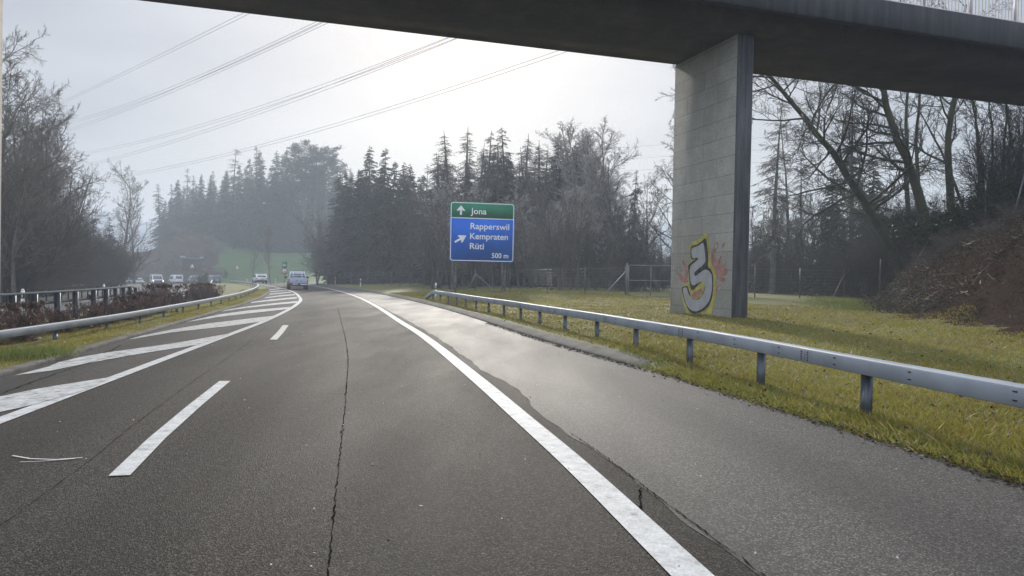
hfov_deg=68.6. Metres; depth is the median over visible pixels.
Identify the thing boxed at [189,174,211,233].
spruce tree
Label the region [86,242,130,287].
thicket shrub
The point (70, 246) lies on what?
thicket shrub
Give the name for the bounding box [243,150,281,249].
spruce tree
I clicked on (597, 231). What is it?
bare tree
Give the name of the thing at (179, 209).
spruce tree
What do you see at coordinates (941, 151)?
bare tree
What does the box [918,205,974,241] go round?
ivy bush
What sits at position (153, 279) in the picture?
van
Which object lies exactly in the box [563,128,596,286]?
conifer tree
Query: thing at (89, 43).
sky
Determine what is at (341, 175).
spruce tree
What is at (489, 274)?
bare tree
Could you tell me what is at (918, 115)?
bare tree
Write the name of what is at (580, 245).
bare tree
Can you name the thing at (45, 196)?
bare tree
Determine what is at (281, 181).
spruce tree
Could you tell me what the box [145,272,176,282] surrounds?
shrub
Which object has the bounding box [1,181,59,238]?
bare tree
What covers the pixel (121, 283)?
spruce tree
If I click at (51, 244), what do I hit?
thicket shrub
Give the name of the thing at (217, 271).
shrub
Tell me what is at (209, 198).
spruce tree
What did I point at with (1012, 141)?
thicket shrub
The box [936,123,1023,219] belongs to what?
thicket shrub
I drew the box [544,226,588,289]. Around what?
bare tree
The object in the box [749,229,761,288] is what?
spruce tree
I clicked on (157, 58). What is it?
power line
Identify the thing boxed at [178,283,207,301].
hedge shrub
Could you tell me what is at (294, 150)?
pine tree
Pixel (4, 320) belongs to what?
hedge shrub
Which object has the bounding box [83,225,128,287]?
thicket shrub
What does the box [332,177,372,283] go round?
spruce tree
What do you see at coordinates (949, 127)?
bare tree
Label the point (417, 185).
spruce tree
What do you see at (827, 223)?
bare tree
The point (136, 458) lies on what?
lane marking
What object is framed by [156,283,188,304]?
hedge shrub
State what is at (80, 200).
bare tree
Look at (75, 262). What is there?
thicket shrub
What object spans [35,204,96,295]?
thicket shrub
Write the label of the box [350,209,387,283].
spruce tree
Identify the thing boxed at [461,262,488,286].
bare tree
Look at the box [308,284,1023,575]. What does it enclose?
road shoulder
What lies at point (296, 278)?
pickup truck
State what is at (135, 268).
thicket shrub
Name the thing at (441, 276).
bare tree
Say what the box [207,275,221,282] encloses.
car
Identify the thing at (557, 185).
spruce tree
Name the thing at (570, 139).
bare tree
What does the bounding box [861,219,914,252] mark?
thicket shrub
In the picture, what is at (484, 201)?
conifer tree
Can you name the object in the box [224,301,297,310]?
hatch marking
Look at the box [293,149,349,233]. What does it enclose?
pine tree
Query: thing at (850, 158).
spruce tree
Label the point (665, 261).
thicket shrub
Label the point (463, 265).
bare tree
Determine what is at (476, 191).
bare tree
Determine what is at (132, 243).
bare tree
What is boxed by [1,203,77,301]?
thicket shrub
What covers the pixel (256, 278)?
car
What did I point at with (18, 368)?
kerb
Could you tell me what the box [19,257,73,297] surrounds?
thicket shrub
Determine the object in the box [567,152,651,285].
bare tree
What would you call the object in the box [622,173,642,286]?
spruce tree
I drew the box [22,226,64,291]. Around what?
thicket shrub
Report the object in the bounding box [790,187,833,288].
young tree
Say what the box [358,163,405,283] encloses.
spruce tree
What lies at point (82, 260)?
thicket shrub
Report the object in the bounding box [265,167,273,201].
spruce tree
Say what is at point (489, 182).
conifer tree
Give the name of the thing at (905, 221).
thicket shrub
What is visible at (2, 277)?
bare tree
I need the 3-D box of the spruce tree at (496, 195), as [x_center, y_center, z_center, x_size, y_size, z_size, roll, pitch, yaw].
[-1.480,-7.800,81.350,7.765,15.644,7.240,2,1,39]
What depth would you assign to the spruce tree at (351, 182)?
115.70 m
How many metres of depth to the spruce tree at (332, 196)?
226.27 m
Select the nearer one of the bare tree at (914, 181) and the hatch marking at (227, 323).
the hatch marking at (227, 323)
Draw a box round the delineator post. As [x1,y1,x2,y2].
[21,289,24,311]
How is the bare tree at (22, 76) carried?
on the ground at (230, 258)
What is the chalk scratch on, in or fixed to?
on the road at (239, 486)
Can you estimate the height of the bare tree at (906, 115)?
15.188 m
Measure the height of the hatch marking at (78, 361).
0.086 m
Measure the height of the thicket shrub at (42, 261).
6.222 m
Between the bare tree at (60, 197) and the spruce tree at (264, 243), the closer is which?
the bare tree at (60, 197)
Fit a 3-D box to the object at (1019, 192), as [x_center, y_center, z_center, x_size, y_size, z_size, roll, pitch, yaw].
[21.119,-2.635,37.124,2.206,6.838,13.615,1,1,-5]
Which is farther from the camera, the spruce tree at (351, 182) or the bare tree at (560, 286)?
the spruce tree at (351, 182)
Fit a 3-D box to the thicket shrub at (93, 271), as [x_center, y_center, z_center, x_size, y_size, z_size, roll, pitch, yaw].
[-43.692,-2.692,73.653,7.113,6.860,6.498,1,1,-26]
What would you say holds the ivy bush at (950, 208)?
on the ground at (230, 258)
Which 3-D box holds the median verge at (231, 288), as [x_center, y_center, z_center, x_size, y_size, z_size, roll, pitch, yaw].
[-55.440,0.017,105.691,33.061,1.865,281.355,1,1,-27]
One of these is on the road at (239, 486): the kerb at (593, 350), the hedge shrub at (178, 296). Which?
the kerb at (593, 350)
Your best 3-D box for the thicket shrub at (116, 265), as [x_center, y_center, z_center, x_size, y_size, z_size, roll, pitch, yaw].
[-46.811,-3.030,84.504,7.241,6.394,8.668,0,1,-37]
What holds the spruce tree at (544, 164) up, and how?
on the ground at (230, 258)
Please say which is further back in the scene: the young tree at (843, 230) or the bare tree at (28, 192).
the young tree at (843, 230)
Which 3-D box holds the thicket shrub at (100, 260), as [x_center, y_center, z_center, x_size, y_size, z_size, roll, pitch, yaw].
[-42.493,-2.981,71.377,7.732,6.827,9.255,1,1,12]
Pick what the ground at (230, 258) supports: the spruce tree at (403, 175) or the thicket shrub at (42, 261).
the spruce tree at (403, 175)
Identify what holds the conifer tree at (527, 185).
on the ground at (230, 258)
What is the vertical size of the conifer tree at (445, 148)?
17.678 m
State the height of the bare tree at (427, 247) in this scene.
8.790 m
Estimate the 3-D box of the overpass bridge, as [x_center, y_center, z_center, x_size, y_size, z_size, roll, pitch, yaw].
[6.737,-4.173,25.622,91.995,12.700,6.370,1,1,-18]
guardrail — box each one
[0,280,258,339]
[0,286,137,323]
[425,291,1023,416]
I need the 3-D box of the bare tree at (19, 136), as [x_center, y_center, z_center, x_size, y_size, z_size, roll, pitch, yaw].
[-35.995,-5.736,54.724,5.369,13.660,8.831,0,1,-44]
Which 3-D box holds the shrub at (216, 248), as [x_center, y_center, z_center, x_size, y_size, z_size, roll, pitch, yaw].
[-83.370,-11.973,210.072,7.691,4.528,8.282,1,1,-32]
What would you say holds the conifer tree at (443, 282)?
on the ground at (230, 258)
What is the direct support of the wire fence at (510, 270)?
on the ground at (230, 258)
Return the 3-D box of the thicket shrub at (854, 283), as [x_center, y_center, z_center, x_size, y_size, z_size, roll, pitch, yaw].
[22.201,-1.562,47.907,5.780,4.652,4.829,1,1,-29]
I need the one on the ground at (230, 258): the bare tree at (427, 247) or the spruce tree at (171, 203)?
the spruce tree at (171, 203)
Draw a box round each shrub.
[0,181,91,302]
[0,300,47,341]
[0,310,18,344]
[1,193,100,301]
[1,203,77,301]
[1,217,94,301]
[18,206,95,295]
[18,231,100,298]
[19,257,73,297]
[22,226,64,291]
[32,299,93,333]
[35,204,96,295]
[35,225,95,295]
[40,226,120,295]
[44,224,89,282]
[49,221,98,294]
[56,214,110,292]
[57,301,111,328]
[58,234,98,289]
[66,247,94,292]
[67,228,96,289]
[70,225,123,289]
[71,234,114,288]
[74,242,107,287]
[76,225,134,288]
[81,295,134,324]
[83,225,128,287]
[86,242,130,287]
[95,238,133,286]
[100,246,133,286]
[101,241,139,287]
[105,294,143,320]
[106,235,152,286]
[111,243,159,286]
[124,290,162,316]
[138,282,173,306]
[143,292,178,312]
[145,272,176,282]
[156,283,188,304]
[172,293,193,304]
[175,253,208,264]
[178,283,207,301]
[189,282,213,299]
[199,266,225,276]
[201,239,227,252]
[206,283,225,297]
[214,268,233,274]
[578,232,669,289]
[610,252,657,291]
[612,240,670,290]
[638,247,670,287]
[641,255,670,290]
[657,257,670,289]
[657,259,670,281]
[748,247,784,289]
[749,232,818,293]
[800,230,864,296]
[810,229,903,296]
[837,206,902,294]
[847,209,917,285]
[854,185,943,263]
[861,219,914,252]
[863,182,968,255]
[865,192,925,256]
[866,168,966,259]
[931,104,1023,214]
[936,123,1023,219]
[973,102,1023,205]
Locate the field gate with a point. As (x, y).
(650, 278)
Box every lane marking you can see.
[109,381,229,475]
[270,325,287,339]
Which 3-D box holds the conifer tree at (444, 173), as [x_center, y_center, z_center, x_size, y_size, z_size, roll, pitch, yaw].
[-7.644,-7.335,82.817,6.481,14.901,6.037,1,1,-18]
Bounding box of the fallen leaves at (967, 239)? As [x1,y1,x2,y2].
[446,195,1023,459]
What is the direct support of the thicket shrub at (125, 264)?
on the outer verge
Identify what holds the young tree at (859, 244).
on the ground at (230, 258)
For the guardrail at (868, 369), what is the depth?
9.49 m
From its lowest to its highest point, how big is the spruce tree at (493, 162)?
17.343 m
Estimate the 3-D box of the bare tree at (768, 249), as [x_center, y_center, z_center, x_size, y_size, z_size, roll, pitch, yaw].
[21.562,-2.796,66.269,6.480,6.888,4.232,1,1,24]
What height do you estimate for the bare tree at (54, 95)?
19.238 m
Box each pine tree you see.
[270,143,329,252]
[290,139,343,250]
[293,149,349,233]
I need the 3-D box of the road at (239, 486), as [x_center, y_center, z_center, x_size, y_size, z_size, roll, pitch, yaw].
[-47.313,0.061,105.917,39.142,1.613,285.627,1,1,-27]
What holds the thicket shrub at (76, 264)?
on the outer verge
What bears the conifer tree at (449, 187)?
on the ground at (230, 258)
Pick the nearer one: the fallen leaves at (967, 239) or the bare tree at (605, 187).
the fallen leaves at (967, 239)
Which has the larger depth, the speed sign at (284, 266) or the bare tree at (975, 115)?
the speed sign at (284, 266)
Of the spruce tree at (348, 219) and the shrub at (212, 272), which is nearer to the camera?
the spruce tree at (348, 219)
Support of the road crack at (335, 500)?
on the road at (239, 486)
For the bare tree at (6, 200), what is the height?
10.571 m
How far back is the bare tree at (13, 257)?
42.15 m
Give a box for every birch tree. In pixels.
[634,89,674,250]
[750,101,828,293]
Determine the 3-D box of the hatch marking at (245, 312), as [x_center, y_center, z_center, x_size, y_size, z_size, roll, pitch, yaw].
[-11.211,1.021,30.773,1.588,0.128,10.465,1,1,7]
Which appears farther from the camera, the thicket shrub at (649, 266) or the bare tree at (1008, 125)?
the thicket shrub at (649, 266)
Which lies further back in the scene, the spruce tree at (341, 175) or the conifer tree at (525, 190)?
the spruce tree at (341, 175)
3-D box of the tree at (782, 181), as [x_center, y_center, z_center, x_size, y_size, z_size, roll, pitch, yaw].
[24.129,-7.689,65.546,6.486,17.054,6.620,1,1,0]
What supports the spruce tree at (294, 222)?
on the ground at (230, 258)
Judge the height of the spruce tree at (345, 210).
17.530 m
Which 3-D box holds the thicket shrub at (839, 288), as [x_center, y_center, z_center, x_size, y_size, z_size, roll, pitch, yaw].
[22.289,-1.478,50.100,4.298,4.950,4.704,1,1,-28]
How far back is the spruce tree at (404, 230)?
101.92 m
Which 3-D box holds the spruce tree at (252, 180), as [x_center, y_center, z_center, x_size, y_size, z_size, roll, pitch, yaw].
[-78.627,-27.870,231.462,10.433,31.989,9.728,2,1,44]
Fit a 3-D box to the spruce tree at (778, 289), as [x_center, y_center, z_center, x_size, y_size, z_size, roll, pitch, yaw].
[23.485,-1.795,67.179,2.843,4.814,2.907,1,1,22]
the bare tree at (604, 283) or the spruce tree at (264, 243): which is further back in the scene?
the spruce tree at (264, 243)
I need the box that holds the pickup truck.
[285,271,308,289]
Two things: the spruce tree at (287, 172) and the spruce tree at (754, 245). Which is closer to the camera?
the spruce tree at (754, 245)
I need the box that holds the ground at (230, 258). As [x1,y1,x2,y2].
[128,210,1023,310]
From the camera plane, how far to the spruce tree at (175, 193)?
246.99 m
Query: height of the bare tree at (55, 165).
15.016 m
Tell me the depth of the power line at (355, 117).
166.39 m
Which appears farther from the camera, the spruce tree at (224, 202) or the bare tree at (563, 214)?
the spruce tree at (224, 202)
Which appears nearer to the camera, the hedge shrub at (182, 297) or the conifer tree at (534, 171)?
the hedge shrub at (182, 297)
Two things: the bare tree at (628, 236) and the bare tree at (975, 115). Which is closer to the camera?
the bare tree at (975, 115)
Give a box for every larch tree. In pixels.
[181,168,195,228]
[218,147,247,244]
[411,167,433,282]
[748,98,805,293]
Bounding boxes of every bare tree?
[0,124,39,303]
[0,134,56,292]
[0,146,87,303]
[1,25,89,218]
[1,49,26,177]
[1,161,55,256]
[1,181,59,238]
[2,80,81,212]
[2,83,46,201]
[2,105,91,299]
[2,109,67,227]
[3,81,104,199]
[6,109,84,293]
[8,94,103,216]
[11,175,70,235]
[21,181,72,296]
[25,165,78,269]
[38,190,79,224]
[41,161,93,244]
[44,156,101,293]
[49,169,110,254]
[64,189,90,232]
[102,191,146,283]
[105,159,153,253]
[249,243,261,275]
[259,224,274,283]
[293,210,353,283]
[297,233,333,284]
[397,183,468,287]
[405,201,445,288]
[411,181,506,287]
[414,193,449,278]
[421,198,477,288]
[429,180,464,285]
[461,181,497,285]
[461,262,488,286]
[480,262,494,287]
[483,262,501,285]
[486,219,528,287]
[493,198,532,286]
[501,188,548,286]
[514,206,527,288]
[514,217,548,287]
[520,206,563,286]
[524,179,565,289]
[524,215,569,286]
[527,184,582,290]
[535,122,631,287]
[538,185,582,287]
[541,124,623,235]
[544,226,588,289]
[548,118,632,287]
[558,210,583,287]
[559,187,602,288]
[560,227,616,289]
[561,132,650,287]
[563,180,612,289]
[566,179,613,288]
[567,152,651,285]
[567,215,605,289]
[574,116,645,287]
[574,139,642,288]
[586,197,659,290]
[588,204,617,262]
[600,206,651,290]
[622,206,657,290]
[622,213,670,291]
[630,163,671,290]
[655,64,964,280]
[748,219,795,292]
[776,223,809,273]
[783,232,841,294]
[799,199,878,294]
[817,0,947,251]
[872,92,941,263]
[873,0,1012,205]
[888,1,948,252]
[904,92,965,209]
[935,99,1013,185]
[955,100,1023,170]
[964,100,1005,179]
[981,106,1023,162]
[988,103,1023,170]
[997,104,1023,157]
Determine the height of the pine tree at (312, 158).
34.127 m
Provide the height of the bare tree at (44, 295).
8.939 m
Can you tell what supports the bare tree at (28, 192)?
on the outer verge
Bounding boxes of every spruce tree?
[90,219,107,285]
[101,218,116,285]
[105,238,128,286]
[146,184,164,248]
[152,202,170,240]
[162,184,175,235]
[166,199,179,232]
[169,180,187,233]
[169,183,181,220]
[177,187,192,226]
[179,187,192,229]
[186,175,198,226]
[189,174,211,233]
[196,176,216,231]
[207,169,235,243]
[207,171,220,233]
[213,181,228,232]
[225,165,257,248]
[235,168,248,216]
[237,158,255,237]
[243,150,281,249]
[244,146,269,241]
[255,152,291,249]
[259,229,269,251]
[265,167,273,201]
[265,221,280,252]
[270,159,287,221]
[276,149,301,247]
[283,158,302,251]
[298,181,328,241]
[307,183,329,246]
[312,177,356,282]
[313,171,354,283]
[313,175,347,278]
[320,165,342,243]
[325,173,366,283]
[329,169,368,283]
[331,163,346,210]
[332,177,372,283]
[336,147,380,282]
[345,169,353,195]
[350,149,407,283]
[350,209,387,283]
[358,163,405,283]
[374,180,384,203]
[382,163,426,282]
[383,163,417,282]
[401,155,460,285]
[410,180,440,282]
[411,176,424,199]
[414,175,426,270]
[421,154,479,284]
[425,166,461,280]
[458,143,527,285]
[480,127,531,285]
[486,148,502,184]
[500,149,555,281]
[502,152,517,201]
[514,143,575,286]
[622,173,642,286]
[748,255,768,293]
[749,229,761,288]
[765,251,786,292]
[801,167,859,295]
[818,97,886,294]
[850,152,890,280]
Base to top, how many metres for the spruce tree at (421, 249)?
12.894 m
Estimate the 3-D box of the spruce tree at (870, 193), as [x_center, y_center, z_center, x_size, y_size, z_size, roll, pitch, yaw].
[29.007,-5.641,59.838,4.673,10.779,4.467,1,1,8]
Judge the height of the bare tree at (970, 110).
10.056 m
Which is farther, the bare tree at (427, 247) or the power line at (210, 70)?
the power line at (210, 70)
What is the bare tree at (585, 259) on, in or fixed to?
on the ground at (230, 258)
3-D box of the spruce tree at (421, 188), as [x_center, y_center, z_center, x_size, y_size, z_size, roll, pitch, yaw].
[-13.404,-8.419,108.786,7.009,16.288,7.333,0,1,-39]
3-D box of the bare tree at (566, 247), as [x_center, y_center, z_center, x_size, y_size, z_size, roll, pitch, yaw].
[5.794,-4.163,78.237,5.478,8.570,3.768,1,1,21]
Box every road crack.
[1,331,260,524]
[5,352,125,391]
[327,402,345,575]
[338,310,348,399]
[571,432,765,575]
[638,488,641,507]
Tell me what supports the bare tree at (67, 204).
on the outer verge
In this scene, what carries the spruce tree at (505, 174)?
on the ground at (230, 258)
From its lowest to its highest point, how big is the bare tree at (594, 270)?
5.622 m
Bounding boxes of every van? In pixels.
[149,275,163,283]
[169,275,182,283]
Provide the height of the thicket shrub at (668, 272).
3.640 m
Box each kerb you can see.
[0,283,269,377]
[179,283,650,367]
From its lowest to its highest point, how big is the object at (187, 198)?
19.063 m
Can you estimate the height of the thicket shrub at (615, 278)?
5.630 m
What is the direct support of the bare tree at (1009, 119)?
on the ground at (230, 258)
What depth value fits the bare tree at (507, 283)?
74.68 m
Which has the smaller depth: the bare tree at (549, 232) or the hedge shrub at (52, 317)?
the hedge shrub at (52, 317)
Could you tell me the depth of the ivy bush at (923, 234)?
36.94 m
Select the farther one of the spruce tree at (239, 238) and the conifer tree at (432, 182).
the spruce tree at (239, 238)
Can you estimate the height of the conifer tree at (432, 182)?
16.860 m
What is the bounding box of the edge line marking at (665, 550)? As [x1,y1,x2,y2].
[310,285,713,575]
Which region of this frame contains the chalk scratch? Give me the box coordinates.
[12,455,81,459]
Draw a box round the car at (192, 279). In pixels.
[187,275,200,283]
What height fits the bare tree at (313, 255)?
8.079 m
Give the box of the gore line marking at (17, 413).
[0,284,301,423]
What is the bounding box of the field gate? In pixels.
[626,263,670,296]
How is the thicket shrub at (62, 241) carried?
on the outer verge
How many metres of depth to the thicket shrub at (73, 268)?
60.22 m
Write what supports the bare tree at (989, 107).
on the ground at (230, 258)
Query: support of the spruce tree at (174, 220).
on the ground at (230, 258)
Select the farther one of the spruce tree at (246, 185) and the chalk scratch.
the spruce tree at (246, 185)
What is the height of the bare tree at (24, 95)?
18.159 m
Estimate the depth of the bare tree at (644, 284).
65.38 m
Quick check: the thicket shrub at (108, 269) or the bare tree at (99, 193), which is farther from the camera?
the thicket shrub at (108, 269)
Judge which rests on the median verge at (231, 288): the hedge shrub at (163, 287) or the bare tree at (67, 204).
the hedge shrub at (163, 287)
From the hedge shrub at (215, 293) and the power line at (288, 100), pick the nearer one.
the hedge shrub at (215, 293)
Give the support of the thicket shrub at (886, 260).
on the ground at (230, 258)
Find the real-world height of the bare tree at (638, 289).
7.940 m
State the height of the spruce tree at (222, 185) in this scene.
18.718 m
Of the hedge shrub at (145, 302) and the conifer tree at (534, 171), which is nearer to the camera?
the hedge shrub at (145, 302)
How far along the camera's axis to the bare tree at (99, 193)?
66.75 m
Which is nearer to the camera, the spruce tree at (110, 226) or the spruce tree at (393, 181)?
the spruce tree at (110, 226)
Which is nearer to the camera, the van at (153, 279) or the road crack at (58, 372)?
the road crack at (58, 372)
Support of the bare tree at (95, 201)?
on the ground at (230, 258)
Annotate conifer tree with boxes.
[413,153,467,278]
[416,153,440,269]
[420,134,481,284]
[422,175,456,284]
[429,162,457,270]
[433,132,481,284]
[448,130,507,285]
[464,165,495,285]
[466,143,500,285]
[475,158,494,190]
[490,150,517,284]
[499,163,519,204]
[509,148,535,285]
[510,147,534,284]
[511,133,535,285]
[511,145,562,282]
[516,150,563,286]
[529,157,541,191]
[548,151,579,282]
[561,142,608,287]
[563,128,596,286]
[790,152,815,273]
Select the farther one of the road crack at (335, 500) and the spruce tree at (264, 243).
the spruce tree at (264, 243)
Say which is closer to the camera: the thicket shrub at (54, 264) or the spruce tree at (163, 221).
the thicket shrub at (54, 264)
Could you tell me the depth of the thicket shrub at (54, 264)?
49.90 m
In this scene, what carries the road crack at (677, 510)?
on the road shoulder
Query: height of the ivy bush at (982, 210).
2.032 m
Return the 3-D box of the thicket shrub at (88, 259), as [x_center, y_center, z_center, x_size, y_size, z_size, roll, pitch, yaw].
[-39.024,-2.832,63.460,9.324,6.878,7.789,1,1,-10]
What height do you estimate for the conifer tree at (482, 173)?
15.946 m
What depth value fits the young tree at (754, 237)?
64.22 m
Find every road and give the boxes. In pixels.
[0,282,759,575]
[0,284,193,323]
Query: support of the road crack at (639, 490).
on the road at (239, 486)
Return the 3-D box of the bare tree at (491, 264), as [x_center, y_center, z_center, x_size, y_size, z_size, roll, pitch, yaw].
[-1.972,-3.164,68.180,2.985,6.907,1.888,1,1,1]
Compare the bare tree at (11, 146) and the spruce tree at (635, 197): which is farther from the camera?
the spruce tree at (635, 197)
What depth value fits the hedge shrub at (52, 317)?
20.55 m
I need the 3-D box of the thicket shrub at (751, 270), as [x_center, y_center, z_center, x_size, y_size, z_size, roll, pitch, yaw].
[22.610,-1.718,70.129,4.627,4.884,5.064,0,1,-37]
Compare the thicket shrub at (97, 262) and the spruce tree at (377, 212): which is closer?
the thicket shrub at (97, 262)
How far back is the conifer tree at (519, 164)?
89.04 m
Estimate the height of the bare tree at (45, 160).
13.145 m
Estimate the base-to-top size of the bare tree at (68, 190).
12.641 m
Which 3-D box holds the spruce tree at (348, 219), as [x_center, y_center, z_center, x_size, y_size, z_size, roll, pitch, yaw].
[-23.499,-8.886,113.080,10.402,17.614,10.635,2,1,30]
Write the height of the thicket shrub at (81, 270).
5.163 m
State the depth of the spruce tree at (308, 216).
235.51 m
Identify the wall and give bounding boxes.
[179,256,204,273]
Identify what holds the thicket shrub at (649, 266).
on the ground at (230, 258)
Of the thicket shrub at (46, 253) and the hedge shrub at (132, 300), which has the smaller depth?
the hedge shrub at (132, 300)
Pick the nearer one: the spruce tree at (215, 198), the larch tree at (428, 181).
the larch tree at (428, 181)
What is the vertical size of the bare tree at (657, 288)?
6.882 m
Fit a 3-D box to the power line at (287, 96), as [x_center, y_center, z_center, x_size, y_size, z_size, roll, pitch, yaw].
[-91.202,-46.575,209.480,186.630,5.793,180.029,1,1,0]
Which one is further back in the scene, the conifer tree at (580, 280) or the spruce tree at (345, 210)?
the spruce tree at (345, 210)
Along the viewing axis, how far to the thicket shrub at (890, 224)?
44.46 m
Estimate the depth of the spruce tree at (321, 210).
232.04 m
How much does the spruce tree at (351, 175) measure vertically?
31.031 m
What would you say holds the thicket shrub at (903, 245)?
on the ground at (230, 258)
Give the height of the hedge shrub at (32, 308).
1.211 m
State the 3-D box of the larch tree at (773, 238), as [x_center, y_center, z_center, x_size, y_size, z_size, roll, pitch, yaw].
[21.254,-7.241,60.134,4.807,15.975,4.949,1,1,27]
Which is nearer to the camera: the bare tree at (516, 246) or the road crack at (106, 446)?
the road crack at (106, 446)
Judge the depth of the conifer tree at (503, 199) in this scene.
91.52 m
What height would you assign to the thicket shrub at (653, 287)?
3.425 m
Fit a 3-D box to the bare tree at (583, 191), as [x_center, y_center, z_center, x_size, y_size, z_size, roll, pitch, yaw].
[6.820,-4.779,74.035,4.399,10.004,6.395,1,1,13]
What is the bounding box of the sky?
[2,0,1023,258]
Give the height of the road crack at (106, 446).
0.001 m
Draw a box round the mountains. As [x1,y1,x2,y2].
[71,198,671,279]
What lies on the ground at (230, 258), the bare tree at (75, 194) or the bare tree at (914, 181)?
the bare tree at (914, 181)
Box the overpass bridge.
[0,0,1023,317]
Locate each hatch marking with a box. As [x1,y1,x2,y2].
[0,377,110,411]
[18,334,226,374]
[128,316,271,339]
[188,307,289,321]
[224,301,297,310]
[251,297,296,302]
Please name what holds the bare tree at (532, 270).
on the ground at (230, 258)
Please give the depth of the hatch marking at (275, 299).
47.24 m
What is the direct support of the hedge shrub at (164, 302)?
on the median verge at (231, 288)
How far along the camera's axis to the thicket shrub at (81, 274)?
66.32 m
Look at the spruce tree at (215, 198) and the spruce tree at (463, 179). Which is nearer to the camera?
the spruce tree at (463, 179)
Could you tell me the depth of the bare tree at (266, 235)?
131.25 m
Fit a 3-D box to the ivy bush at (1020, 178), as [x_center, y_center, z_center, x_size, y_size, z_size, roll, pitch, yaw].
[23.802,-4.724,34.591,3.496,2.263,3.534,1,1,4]
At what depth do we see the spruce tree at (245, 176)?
252.12 m
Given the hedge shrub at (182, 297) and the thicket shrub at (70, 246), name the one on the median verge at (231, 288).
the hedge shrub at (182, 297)
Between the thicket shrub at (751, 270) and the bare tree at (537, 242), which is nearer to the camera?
the thicket shrub at (751, 270)
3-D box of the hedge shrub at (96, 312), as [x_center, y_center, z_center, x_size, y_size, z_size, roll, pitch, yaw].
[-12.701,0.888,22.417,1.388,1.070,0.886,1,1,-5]
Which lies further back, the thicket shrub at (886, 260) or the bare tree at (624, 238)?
the bare tree at (624, 238)
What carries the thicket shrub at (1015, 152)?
on the ground at (230, 258)
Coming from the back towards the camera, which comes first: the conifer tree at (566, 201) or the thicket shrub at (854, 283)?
the conifer tree at (566, 201)
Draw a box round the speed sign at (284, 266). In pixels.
[282,261,286,283]
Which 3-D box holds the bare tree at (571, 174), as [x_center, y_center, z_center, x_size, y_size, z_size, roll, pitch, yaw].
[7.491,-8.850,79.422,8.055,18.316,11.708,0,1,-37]
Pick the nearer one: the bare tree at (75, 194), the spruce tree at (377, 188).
the bare tree at (75, 194)
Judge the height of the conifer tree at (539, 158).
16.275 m
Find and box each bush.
[197,273,208,282]
[881,213,933,251]
[888,211,971,252]
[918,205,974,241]
[924,197,988,231]
[946,187,1009,226]
[968,179,1023,217]
[975,165,1023,201]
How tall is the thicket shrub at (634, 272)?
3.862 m
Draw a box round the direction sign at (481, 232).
[449,201,514,292]
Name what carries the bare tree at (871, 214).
on the ground at (230, 258)
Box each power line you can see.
[30,13,247,115]
[50,22,322,125]
[60,22,326,131]
[61,37,455,155]
[73,51,564,182]
[74,38,454,168]
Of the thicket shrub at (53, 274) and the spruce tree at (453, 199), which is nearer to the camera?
the thicket shrub at (53, 274)
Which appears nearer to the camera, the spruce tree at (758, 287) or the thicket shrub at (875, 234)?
the thicket shrub at (875, 234)
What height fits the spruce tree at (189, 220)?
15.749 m
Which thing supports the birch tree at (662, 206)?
on the ground at (230, 258)
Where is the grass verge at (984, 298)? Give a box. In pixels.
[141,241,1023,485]
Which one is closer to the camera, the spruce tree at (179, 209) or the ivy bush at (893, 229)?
the ivy bush at (893, 229)
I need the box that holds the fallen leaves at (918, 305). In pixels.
[847,206,1023,335]
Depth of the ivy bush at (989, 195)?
34.50 m
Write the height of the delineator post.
1.360 m
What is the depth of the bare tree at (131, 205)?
118.87 m
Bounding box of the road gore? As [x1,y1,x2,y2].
[0,283,298,416]
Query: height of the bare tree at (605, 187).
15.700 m
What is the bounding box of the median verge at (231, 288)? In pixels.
[0,283,267,368]
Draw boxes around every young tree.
[750,204,785,292]
[751,199,797,293]
[784,219,816,293]
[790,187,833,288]
[819,198,866,281]
[840,219,878,293]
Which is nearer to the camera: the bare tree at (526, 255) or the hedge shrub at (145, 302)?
the hedge shrub at (145, 302)
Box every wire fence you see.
[345,266,625,294]
[748,266,844,297]
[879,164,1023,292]
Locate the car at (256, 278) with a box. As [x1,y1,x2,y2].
[252,274,267,283]
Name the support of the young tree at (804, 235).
on the ground at (230, 258)
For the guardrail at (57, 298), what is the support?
on the median verge at (231, 288)
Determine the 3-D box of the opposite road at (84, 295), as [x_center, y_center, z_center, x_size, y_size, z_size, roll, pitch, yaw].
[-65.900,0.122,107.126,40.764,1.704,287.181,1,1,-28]
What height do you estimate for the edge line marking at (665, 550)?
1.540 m
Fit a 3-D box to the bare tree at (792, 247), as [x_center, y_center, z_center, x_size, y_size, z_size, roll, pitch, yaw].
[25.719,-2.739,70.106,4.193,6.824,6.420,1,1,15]
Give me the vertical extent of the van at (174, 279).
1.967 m
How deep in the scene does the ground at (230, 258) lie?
52.96 m
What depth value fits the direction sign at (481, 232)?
55.47 m
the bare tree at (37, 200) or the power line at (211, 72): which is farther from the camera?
the power line at (211, 72)

